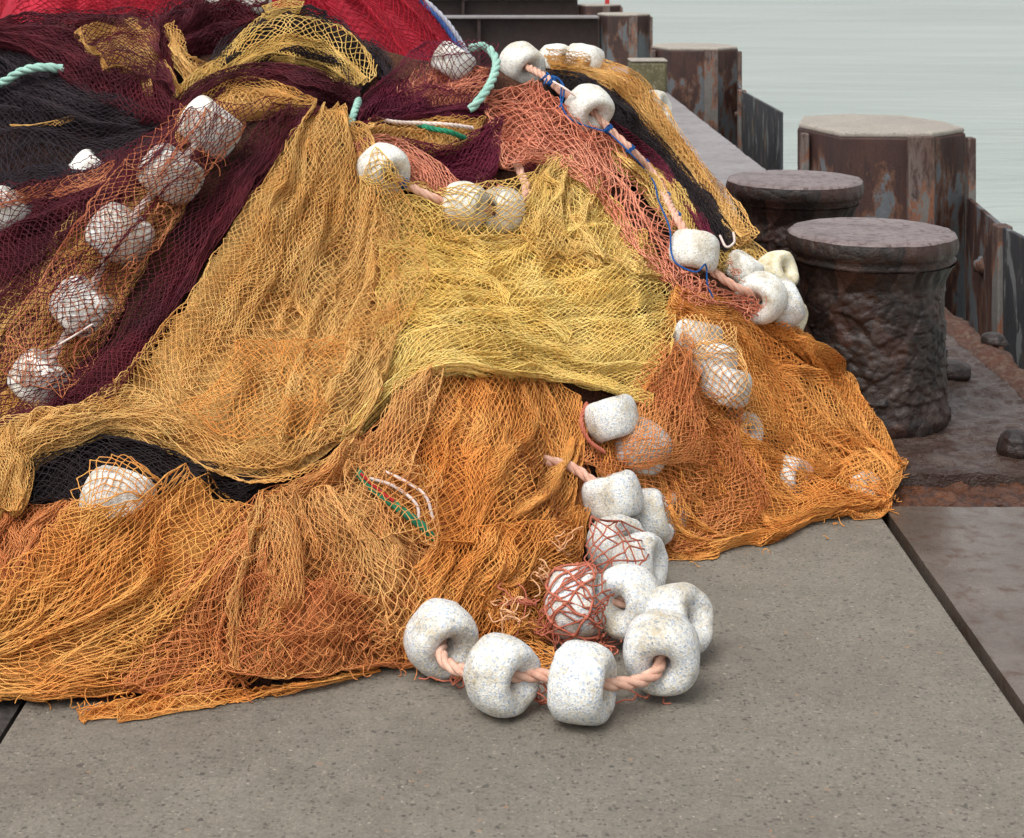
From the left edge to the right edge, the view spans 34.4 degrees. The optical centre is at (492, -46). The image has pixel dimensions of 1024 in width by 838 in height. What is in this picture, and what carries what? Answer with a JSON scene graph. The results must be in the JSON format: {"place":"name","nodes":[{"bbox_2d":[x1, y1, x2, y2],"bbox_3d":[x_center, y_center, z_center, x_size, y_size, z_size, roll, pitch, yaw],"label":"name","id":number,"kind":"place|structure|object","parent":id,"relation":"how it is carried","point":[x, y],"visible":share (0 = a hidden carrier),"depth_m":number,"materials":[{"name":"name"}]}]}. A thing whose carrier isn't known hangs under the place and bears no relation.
{"place":"outdoors","nodes":[
{"label":"outdoors","id":0,"kind":"place"},
{"bbox_2d":[0,699,26,743],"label":"pavement asphalt","id":1,"kind":"structure","parent":0,"point":[10,711],"depth_m":3.52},
{"bbox_2d":[0,0,451,61],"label":"fishing net","id":2,"kind":"object","parent":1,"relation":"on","point":[402,27],"visible":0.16,"depth_m":8.04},
{"bbox_2d":[423,0,471,55],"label":"rope","id":3,"kind":"object","parent":2,"relation":"on","point":[450,26],"visible":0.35,"depth_m":8.80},
{"bbox_2d":[0,510,1023,837],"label":"concrete pavement","id":4,"kind":"structure","parent":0,"point":[844,686],"depth_m":3.33,"materials":[{"name":"concrete"}]},
{"bbox_2d":[0,454,265,714],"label":"fishing net","id":5,"kind":"object","parent":4,"relation":"on","point":[114,579],"visible":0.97,"depth_m":3.62,"materials":[{"name":"fabric"}]},
{"bbox_2d":[76,608,380,723],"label":"fishing net","id":6,"kind":"object","parent":4,"relation":"on","point":[135,708],"visible":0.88,"depth_m":3.54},
{"bbox_2d":[112,513,419,702],"bbox_3d":[-0.469,1.438,3.664,0.734,0.320,0.288,0,0,-22],"label":"fishing net","id":7,"kind":"object","parent":4,"relation":"on","point":[323,622],"visible":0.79,"depth_m":3.62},
{"bbox_2d":[224,484,434,679],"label":"fishing net","id":8,"kind":"object","parent":7,"relation":"on","point":[386,558],"visible":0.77,"depth_m":3.74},
{"bbox_2d":[0,393,590,680],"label":"fishing net","id":9,"kind":"object","parent":4,"relation":"on","point":[579,484],"visible":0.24,"depth_m":3.87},
{"bbox_2d":[79,465,155,517],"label":"net float","id":10,"kind":"object","parent":9,"relation":"on","point":[120,498],"visible":0.48,"depth_m":3.72,"materials":[{"name":"white plastic"}]},
{"bbox_2d":[265,365,443,548],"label":"fishing net","id":11,"kind":"object","parent":9,"relation":"on","point":[412,401],"visible":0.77,"depth_m":3.96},
{"bbox_2d":[373,364,590,561],"bbox_3d":[0.040,1.296,4.169,0.436,0.465,0.812,0,0,18],"label":"fishing net","id":12,"kind":"object","parent":9,"relation":"on","point":[537,403],"visible":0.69,"depth_m":4.09,"materials":[{"name":"fabric"}]},
{"bbox_2d":[355,468,435,541],"bbox_3d":[-0.237,1.300,3.889,0.226,0.142,0.058,0,0,29],"label":"rope","id":13,"kind":"object","parent":12,"relation":"on","point":[405,516],"visible":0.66,"depth_m":3.85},
{"bbox_2d":[0,7,856,700],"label":"fishing net","id":14,"kind":"object","parent":4,"relation":"on","point":[502,81],"visible":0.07,"depth_m":4.79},
{"bbox_2d":[0,185,33,230],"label":"net float","id":15,"kind":"object","parent":14,"relation":"on","point":[7,212],"visible":0.48,"depth_m":4.65,"materials":[{"name":"white plastic"}]},
{"bbox_2d":[0,498,78,601],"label":"fishing net","id":16,"kind":"object","parent":14,"relation":"on","point":[26,538],"visible":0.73,"depth_m":3.71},
{"bbox_2d":[0,48,165,193],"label":"fishing net","id":17,"kind":"object","parent":14,"relation":"on","point":[44,91],"visible":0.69,"depth_m":4.92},
{"bbox_2d":[69,149,103,183],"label":"net float","id":18,"kind":"object","parent":14,"relation":"on","point":[80,156],"visible":0.27,"depth_m":4.82,"materials":[{"name":"white plastic"}]},
{"bbox_2d":[0,186,187,421],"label":"fishing net","id":19,"kind":"object","parent":14,"relation":"on","point":[17,322],"visible":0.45,"depth_m":4.48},
{"bbox_2d":[7,349,70,408],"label":"net float","id":20,"kind":"object","parent":19,"relation":"on","point":[20,393],"visible":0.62,"depth_m":4.27,"materials":[{"name":"white plastic"}]},
{"bbox_2d":[46,143,198,364],"bbox_3d":[-0.989,0.804,4.535,0.066,0.629,0.587,0,0,43],"label":"rope","id":21,"kind":"object","parent":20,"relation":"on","point":[103,264],"visible":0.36,"depth_m":4.47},
{"bbox_2d":[49,275,115,340],"bbox_3d":[-1.100,0.948,4.446,0.174,0.126,0.170,38,-7,-10],"label":"net float","id":22,"kind":"object","parent":19,"relation":"on","point":[83,312],"visible":0.62,"depth_m":4.38,"materials":[{"name":"white plastic"}]},
{"bbox_2d":[85,202,154,265],"bbox_3d":[-1.012,0.762,4.501,0.179,0.130,0.179,38,-7,-10],"label":"net float","id":23,"kind":"object","parent":19,"relation":"on","point":[138,232],"visible":0.66,"depth_m":4.43,"materials":[{"name":"white plastic"}]},
{"bbox_2d":[0,0,268,127],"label":"fishing net","id":24,"kind":"object","parent":14,"relation":"on","point":[46,41],"visible":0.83,"depth_m":5.20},
{"bbox_2d":[0,63,63,87],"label":"rope","id":25,"kind":"object","parent":24,"relation":"on","point":[17,73],"visible":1,"depth_m":5.03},
{"bbox_2d":[74,18,208,98],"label":"fishing net","id":26,"kind":"object","parent":24,"relation":"on","point":[182,67],"visible":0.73,"depth_m":5.17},
{"bbox_2d":[75,11,175,95],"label":"fishing net","id":27,"kind":"object","parent":26,"relation":"on","point":[152,42],"visible":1,"depth_m":5.12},
{"bbox_2d":[0,96,320,428],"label":"fishing net","id":28,"kind":"object","parent":14,"relation":"on","point":[142,334],"visible":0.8,"depth_m":4.53,"materials":[{"name":"fabric"}]},
{"bbox_2d":[0,103,245,398],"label":"fishing net","id":29,"kind":"object","parent":28,"relation":"on","point":[95,227],"visible":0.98,"depth_m":4.46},
{"bbox_2d":[167,62,360,125],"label":"fishing net","id":30,"kind":"object","parent":28,"relation":"on","point":[320,89],"visible":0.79,"depth_m":5.14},
{"bbox_2d":[136,143,204,205],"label":"net float","id":31,"kind":"object","parent":14,"relation":"on","point":[174,177],"visible":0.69,"depth_m":4.54,"materials":[{"name":"white plastic"}]},
{"bbox_2d":[26,434,364,513],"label":"fishing net","id":32,"kind":"object","parent":14,"relation":"on","point":[55,477],"visible":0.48,"depth_m":3.92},
{"bbox_2d":[0,99,401,519],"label":"fishing net","id":33,"kind":"object","parent":14,"relation":"on","point":[292,258],"visible":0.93,"depth_m":4.33,"materials":[{"name":"fabric"}]},
{"bbox_2d":[177,336,352,439],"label":"fishing net","id":34,"kind":"object","parent":33,"relation":"on","point":[315,392],"visible":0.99,"depth_m":4.09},
{"bbox_2d":[356,142,409,197],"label":"net float","id":35,"kind":"object","parent":33,"relation":"on","point":[396,156],"visible":0.69,"depth_m":4.91,"materials":[{"name":"white plastic"}]},
{"bbox_2d":[345,121,428,363],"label":"fishing net","id":36,"kind":"object","parent":33,"relation":"on","point":[387,310],"visible":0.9,"depth_m":4.64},
{"bbox_2d":[178,95,242,159],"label":"net float","id":37,"kind":"object","parent":14,"relation":"on","point":[200,101],"visible":0.57,"depth_m":4.69,"materials":[{"name":"white plastic"}]},
{"bbox_2d":[175,72,316,150],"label":"fishing net","id":38,"kind":"object","parent":14,"relation":"on","point":[245,96],"visible":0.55,"depth_m":5.06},
{"bbox_2d":[209,4,392,182],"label":"fishing net","id":39,"kind":"object","parent":14,"relation":"on","point":[376,57],"visible":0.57,"depth_m":5.48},
{"bbox_2d":[171,0,376,102],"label":"fishing net","id":40,"kind":"object","parent":39,"relation":"on","point":[291,59],"visible":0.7,"depth_m":5.41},
{"bbox_2d":[397,58,490,112],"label":"fishing net","id":41,"kind":"object","parent":14,"relation":"on","point":[462,82],"visible":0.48,"depth_m":5.55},
{"bbox_2d":[431,41,475,80],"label":"net float","id":42,"kind":"object","parent":41,"relation":"on","point":[464,56],"visible":0.77,"depth_m":5.57,"materials":[{"name":"white plastic"}]},
{"bbox_2d":[354,39,557,184],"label":"fishing net","id":43,"kind":"object","parent":14,"relation":"on","point":[474,159],"visible":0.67,"depth_m":5.36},
{"bbox_2d":[354,114,485,156],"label":"fishing net","id":44,"kind":"object","parent":43,"relation":"on","point":[415,132],"visible":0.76,"depth_m":5.26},
{"bbox_2d":[378,117,473,129],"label":"rope","id":45,"kind":"object","parent":44,"relation":"on","point":[446,124],"visible":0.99,"depth_m":5.29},
{"bbox_2d":[467,42,500,112],"bbox_3d":[-0.028,0.410,5.567,0.115,0.219,0.284,0,0,0],"label":"rope","id":46,"kind":"object","parent":43,"relation":"on","point":[478,100],"visible":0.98,"depth_m":5.54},
{"bbox_2d":[339,166,677,441],"bbox_3d":[-0.009,0.964,4.696,1.378,0.562,0.805,0,0,-35],"label":"fishing net","id":47,"kind":"object","parent":14,"relation":"on","point":[477,313],"visible":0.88,"depth_m":4.65,"materials":[{"name":"fabric"}]},
{"bbox_2d":[441,181,487,232],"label":"net float","id":48,"kind":"object","parent":47,"relation":"on","point":[483,199],"visible":0.69,"depth_m":4.94,"materials":[{"name":"white plastic"}]},
{"bbox_2d":[482,187,524,233],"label":"net float","id":49,"kind":"object","parent":47,"relation":"on","point":[516,221],"visible":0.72,"depth_m":5.00,"materials":[{"name":"white plastic"}]},
{"bbox_2d":[387,158,530,214],"bbox_3d":[-0.076,0.715,5.050,0.536,0.162,0.177,0,0,-38],"label":"rope","id":50,"kind":"object","parent":49,"relation":"on","point":[415,189],"visible":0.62,"depth_m":4.95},
{"bbox_2d":[499,41,545,83],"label":"net float","id":51,"kind":"object","parent":14,"relation":"on","point":[515,58],"visible":0.81,"depth_m":5.85,"materials":[{"name":"white plastic"}]},
{"bbox_2d":[539,43,567,71],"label":"net float","id":52,"kind":"object","parent":14,"relation":"on","point":[543,51],"visible":0.24,"depth_m":6.12,"materials":[{"name":"white plastic"}]},
{"bbox_2d":[564,43,604,75],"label":"net float","id":53,"kind":"object","parent":14,"relation":"on","point":[596,54],"visible":0.48,"depth_m":6.07,"materials":[{"name":"white plastic"}]},
{"bbox_2d":[581,470,642,521],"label":"net float","id":54,"kind":"object","parent":14,"relation":"on","point":[617,493],"visible":0.82,"depth_m":4.25,"materials":[{"name":"plastic"}]},
{"bbox_2d":[541,455,596,481],"bbox_3d":[0.223,1.364,4.320,0.195,0.120,0.060,0,0,0],"label":"rope","id":55,"kind":"object","parent":54,"relation":"on","point":[582,473],"visible":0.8,"depth_m":4.31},
{"bbox_2d":[545,68,736,259],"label":"fishing net","id":56,"kind":"object","parent":14,"relation":"on","point":[639,129],"visible":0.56,"depth_m":5.74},
{"bbox_2d":[544,48,759,246],"bbox_3d":[0.622,0.649,5.795,0.828,0.631,0.367,0,0,39],"label":"fishing net","id":57,"kind":"object","parent":14,"relation":"on","point":[633,94],"visible":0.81,"depth_m":5.87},
{"bbox_2d":[608,141,767,275],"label":"fishing net","id":58,"kind":"object","parent":14,"relation":"on","point":[653,202],"visible":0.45,"depth_m":5.50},
{"bbox_2d":[600,119,720,243],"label":"fishing net","id":59,"kind":"object","parent":58,"relation":"on","point":[696,221],"visible":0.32,"depth_m":5.69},
{"bbox_2d":[669,229,719,272],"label":"net float","id":60,"kind":"object","parent":58,"relation":"on","point":[695,248],"visible":0.93,"depth_m":5.09,"materials":[{"name":"white plastic"}]},
{"bbox_2d":[723,249,763,282],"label":"net float","id":61,"kind":"object","parent":14,"relation":"on","point":[745,263],"visible":0.77,"depth_m":5.28,"materials":[{"name":"white plastic"}]},
{"bbox_2d":[596,285,908,566],"bbox_3d":[0.973,1.299,5.199,0.719,0.603,2.075,0,0,23],"label":"fishing net","id":62,"kind":"object","parent":14,"relation":"on","point":[827,493],"visible":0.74,"depth_m":4.85,"materials":[{"name":"fabric"}]},
{"bbox_2d":[352,77,766,324],"bbox_3d":[0.221,0.786,5.299,1.318,0.734,0.771,0,0,0],"label":"fishing net","id":63,"kind":"object","parent":62,"relation":"on","point":[536,127],"visible":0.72,"depth_m":5.33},
{"bbox_2d":[359,146,670,291],"bbox_3d":[0.097,0.805,4.979,0.928,0.475,0.537,0,0,-36],"label":"fishing net","id":64,"kind":"object","parent":63,"relation":"on","point":[535,230],"visible":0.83,"depth_m":4.96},
{"bbox_2d":[564,83,614,132],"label":"net float","id":65,"kind":"object","parent":63,"relation":"on","point":[585,101],"visible":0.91,"depth_m":5.60,"materials":[{"name":"white plastic"}]},
{"bbox_2d":[522,63,687,229],"bbox_3d":[0.426,0.655,5.572,0.275,0.550,0.928,0,0,-38],"label":"rope","id":66,"kind":"object","parent":63,"relation":"attached to","point":[607,127],"visible":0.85,"depth_m":5.60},
{"bbox_2d":[543,75,712,296],"bbox_3d":[0.479,0.731,5.407,0.270,0.627,0.850,0,0,-34],"label":"twine","id":67,"kind":"object","parent":66,"relation":"attached to","point":[642,166],"visible":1,"depth_m":5.36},
{"bbox_2d":[584,394,639,442],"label":"net float","id":68,"kind":"object","parent":62,"relation":"on","point":[609,418],"visible":0.99,"depth_m":4.41,"materials":[{"name":"plastic"}]},
{"bbox_2d":[614,416,671,474],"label":"net float","id":69,"kind":"object","parent":62,"relation":"on","point":[645,471],"visible":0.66,"depth_m":4.41,"materials":[{"name":"plastic"}]},
{"bbox_2d":[573,333,770,551],"bbox_3d":[0.514,1.341,4.535,0.327,0.494,0.612,0,0,44],"label":"fishing net","id":70,"kind":"object","parent":62,"relation":"on","point":[690,402],"visible":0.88,"depth_m":4.52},
{"bbox_2d":[673,319,722,355],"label":"net float","id":71,"kind":"object","parent":62,"relation":"on","point":[679,328],"visible":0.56,"depth_m":4.79,"materials":[{"name":"plastic"}]},
{"bbox_2d":[688,338,737,376],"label":"net float","id":72,"kind":"object","parent":62,"relation":"on","point":[729,364],"visible":0.48,"depth_m":4.74,"materials":[{"name":"plastic"}]},
{"bbox_2d":[681,314,756,432],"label":"fishing net","id":73,"kind":"object","parent":62,"relation":"on","point":[709,418],"visible":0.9,"depth_m":4.72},
{"bbox_2d":[699,364,751,408],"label":"net float","id":74,"kind":"object","parent":62,"relation":"on","point":[725,379],"visible":0.73,"depth_m":4.69,"materials":[{"name":"plastic"}]},
{"bbox_2d":[734,271,787,324],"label":"net float","id":75,"kind":"object","parent":62,"relation":"on","point":[771,287],"visible":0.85,"depth_m":5.14,"materials":[{"name":"white plastic"}]},
{"bbox_2d":[710,268,761,300],"bbox_3d":[0.739,1.000,5.153,0.236,0.176,0.073,0,0,-11],"label":"rope","id":76,"kind":"object","parent":75,"relation":"on","point":[730,283],"visible":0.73,"depth_m":5.13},
{"bbox_2d":[770,455,806,494],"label":"net float","id":77,"kind":"object","parent":62,"relation":"on","point":[785,469],"visible":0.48,"depth_m":4.76,"materials":[{"name":"plastic"}]},
{"bbox_2d":[773,278,805,328],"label":"net float","id":78,"kind":"object","parent":62,"relation":"on","point":[793,313],"visible":0.46,"depth_m":5.20,"materials":[{"name":"plastic"}]},
{"bbox_2d":[758,250,798,284],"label":"net float","id":79,"kind":"object","parent":14,"relation":"on","point":[780,263],"visible":0.65,"depth_m":5.41,"materials":[{"name":"plastic"}]},
{"bbox_2d":[403,598,478,679],"bbox_3d":[-0.113,1.519,3.674,0.162,0.160,0.121,0,7,-25],"label":"net float","id":80,"kind":"object","parent":4,"relation":"on","point":[432,624],"visible":0.88,"depth_m":3.63,"materials":[{"name":"plastic"}]},
{"bbox_2d":[435,596,666,690],"bbox_3d":[0.177,1.513,3.629,0.593,0.065,0.389,0,0,-19],"label":"rope","id":81,"kind":"object","parent":80,"relation":"on","point":[647,677],"visible":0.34,"depth_m":3.48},
{"bbox_2d":[400,505,590,680],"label":"fishing net","id":82,"kind":"object","parent":4,"relation":"on","point":[489,565],"visible":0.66,"depth_m":3.85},
{"bbox_2d":[488,596,530,632],"bbox_3d":[0.026,1.511,3.758,0.104,0.106,0.095,0,0,21],"label":"twine tangle","id":83,"kind":"object","parent":82,"relation":"on","point":[509,616],"visible":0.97,"depth_m":3.76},
{"bbox_2d":[497,582,544,636],"bbox_3d":[0.058,1.502,3.816,0.109,0.094,0.090,0,0,-44],"label":"twine tangle","id":84,"kind":"object","parent":82,"relation":"on","point":[527,602],"visible":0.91,"depth_m":3.82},
{"bbox_2d":[463,633,540,717],"bbox_3d":[0.021,1.518,3.489,0.117,0.161,0.158,0,0,42],"label":"net float","id":85,"kind":"object","parent":4,"relation":"on","point":[494,662],"visible":0.98,"depth_m":3.44,"materials":[{"name":"plastic"}]},
{"bbox_2d":[545,566,603,639],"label":"net float","id":86,"kind":"object","parent":4,"relation":"on","point":[560,619],"visible":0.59,"depth_m":3.76,"materials":[{"name":"plastic"}]},
{"bbox_2d":[543,562,606,643],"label":"float net","id":87,"kind":"object","parent":86,"relation":"on","point":[581,585],"visible":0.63,"depth_m":3.77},
{"bbox_2d":[535,515,648,636],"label":"fishing net","id":88,"kind":"object","parent":86,"relation":"on","point":[579,576],"visible":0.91,"depth_m":3.79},
{"bbox_2d":[547,640,616,725],"bbox_3d":[0.188,1.518,3.447,0.122,0.164,0.166,1,0,21],"label":"net float","id":89,"kind":"object","parent":4,"relation":"on","point":[580,671],"visible":1,"depth_m":3.39,"materials":[{"name":"plastic"}]},
{"bbox_2d":[586,514,643,570],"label":"net float","id":90,"kind":"object","parent":4,"relation":"on","point":[606,544],"visible":0.43,"depth_m":4.15,"materials":[{"name":"plastic"}]},
{"bbox_2d":[595,563,658,640],"bbox_3d":[0.309,1.496,3.824,0.164,0.164,0.120,0,-7,37],"label":"net float","id":91,"kind":"object","parent":4,"relation":"on","point":[634,586],"visible":0.7,"depth_m":3.78,"materials":[{"name":"plastic"}]},
{"bbox_2d":[611,532,667,585],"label":"net float","id":92,"kind":"object","parent":4,"relation":"on","point":[655,563],"visible":0.5,"depth_m":4.07,"materials":[{"name":"plastic"}]},
{"bbox_2d":[630,488,673,545],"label":"net float","id":93,"kind":"object","parent":4,"relation":"on","point":[651,516],"visible":0.51,"depth_m":4.33,"materials":[{"name":"plastic"}]},
{"bbox_2d":[623,609,699,695],"bbox_3d":[0.364,1.503,3.562,0.166,0.168,0.124,0,12,7],"label":"net float","id":94,"kind":"object","parent":4,"relation":"on","point":[671,635],"visible":0.97,"depth_m":3.52,"materials":[{"name":"plastic"}]},
{"bbox_2d":[645,582,713,652],"bbox_3d":[0.425,1.511,3.760,0.116,0.160,0.158,-30,-18,34],"label":"net float","id":95,"kind":"object","parent":4,"relation":"on","point":[691,603],"visible":0.48,"depth_m":3.74,"materials":[{"name":"plastic"}]},
{"bbox_2d":[628,58,667,91],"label":"mossy block","id":96,"kind":"structure","parent":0,"point":[652,72],"depth_m":19.00,"materials":[{"name":"concrete"}]},
{"bbox_2d":[606,66,765,189],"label":"pavement deck","id":97,"kind":"structure","parent":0,"point":[722,158],"depth_m":13.61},
{"bbox_2d":[578,0,1023,235],"bbox_3d":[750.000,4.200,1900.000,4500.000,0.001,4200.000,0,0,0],"label":"water","id":98,"kind":"structure","parent":0,"point":[959,63],"depth_m":65.64,"materials":[{"name":"liquid"}]},
{"bbox_2d":[578,3,622,14],"bbox_3d":[2.454,3.370,38.104,1.032,4.460,1.328,0,0,0],"label":"sheet pile","id":99,"kind":"object","parent":98,"relation":"in","point":[590,8],"visible":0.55,"depth_m":37.54,"materials":[{"name":"metal"}]},
{"bbox_2d":[428,0,577,14],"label":"steel beam","id":100,"kind":"structure","parent":99,"relation":"on","point":[507,7],"depth_m":37.82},
{"bbox_2d":[597,12,652,65],"bbox_3d":[2.504,3.360,31.604,1.032,4.480,1.328,0,0,0],"label":"sheet pile","id":101,"kind":"object","parent":98,"relation":"in","point":[623,37],"visible":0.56,"depth_m":31.03,"materials":[{"name":"metal"}]},
{"bbox_2d":[445,15,598,66],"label":"steel beam","id":102,"kind":"structure","parent":101,"relation":"on","point":[538,32],"depth_m":31.32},
{"bbox_2d":[651,43,782,169],"bbox_3d":[2.529,3.370,19.034,1.082,4.460,4.867,0,0,0],"label":"sheet pile","id":103,"kind":"object","parent":98,"relation":"in","point":[704,82],"visible":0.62,"depth_m":20.20,"materials":[{"name":"metal"}]},
{"bbox_2d":[797,114,1023,368],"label":"sheet pile","id":104,"kind":"object","parent":98,"relation":"in","point":[909,168],"visible":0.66,"depth_m":10.62,"materials":[{"name":"metal"}]},
{"bbox_2d":[877,333,1023,487],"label":"pavement bollard plate","id":105,"kind":"object","parent":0,"point":[985,404],"visible":0.2,"depth_m":5.38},
{"bbox_2d":[726,170,863,290],"bbox_3d":[1.274,1.259,6.968,0.578,0.642,0.570,0,0,0],"label":"mooring bollard","id":106,"kind":"object","parent":105,"relation":"on","point":[776,204],"visible":0.25,"depth_m":6.77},
{"bbox_2d":[786,217,958,438],"bbox_3d":[1.297,1.259,5.662,0.572,0.642,0.573,0,0,0],"label":"mooring bollard","id":107,"kind":"object","parent":105,"relation":"on","point":[872,290],"visible":0.79,"depth_m":5.44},
{"bbox_2d":[946,359,970,380],"bbox_3d":[1.712,1.550,6.187,0.157,0.060,0.143,0,0,0],"label":"rusted bolt","id":108,"kind":"object","parent":105,"relation":"on","point":[957,370],"visible":0.58,"depth_m":6.13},
{"bbox_2d":[996,428,1023,458],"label":"rusted bolt","id":109,"kind":"object","parent":105,"relation":"on","point":[1010,443],"visible":1,"depth_m":5.19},
{"bbox_2d":[878,481,1023,520],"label":"pavement gutter","id":110,"kind":"object","parent":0,"point":[959,494],"visible":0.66,"depth_m":4.93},
{"bbox_2d":[884,506,1023,723],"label":"pavement plate","id":111,"kind":"object","parent":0,"point":[968,563],"visible":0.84,"depth_m":4.30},
{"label":"quay wall","id":112,"kind":"structure","parent":0,"visible":0},
{"bbox_2d":[944,307,1023,399],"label":"kerb","id":113,"kind":"structure","parent":112,"relation":"on","point":[1001,364],"depth_m":6.49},
{"bbox_2d":[980,332,1008,346],"bbox_3d":[2.008,1.538,6.629,0.101,0.044,0.119,0,0,0],"label":"rusted bolt","id":114,"kind":"object","parent":113,"relation":"on","point":[995,339],"visible":1,"depth_m":6.59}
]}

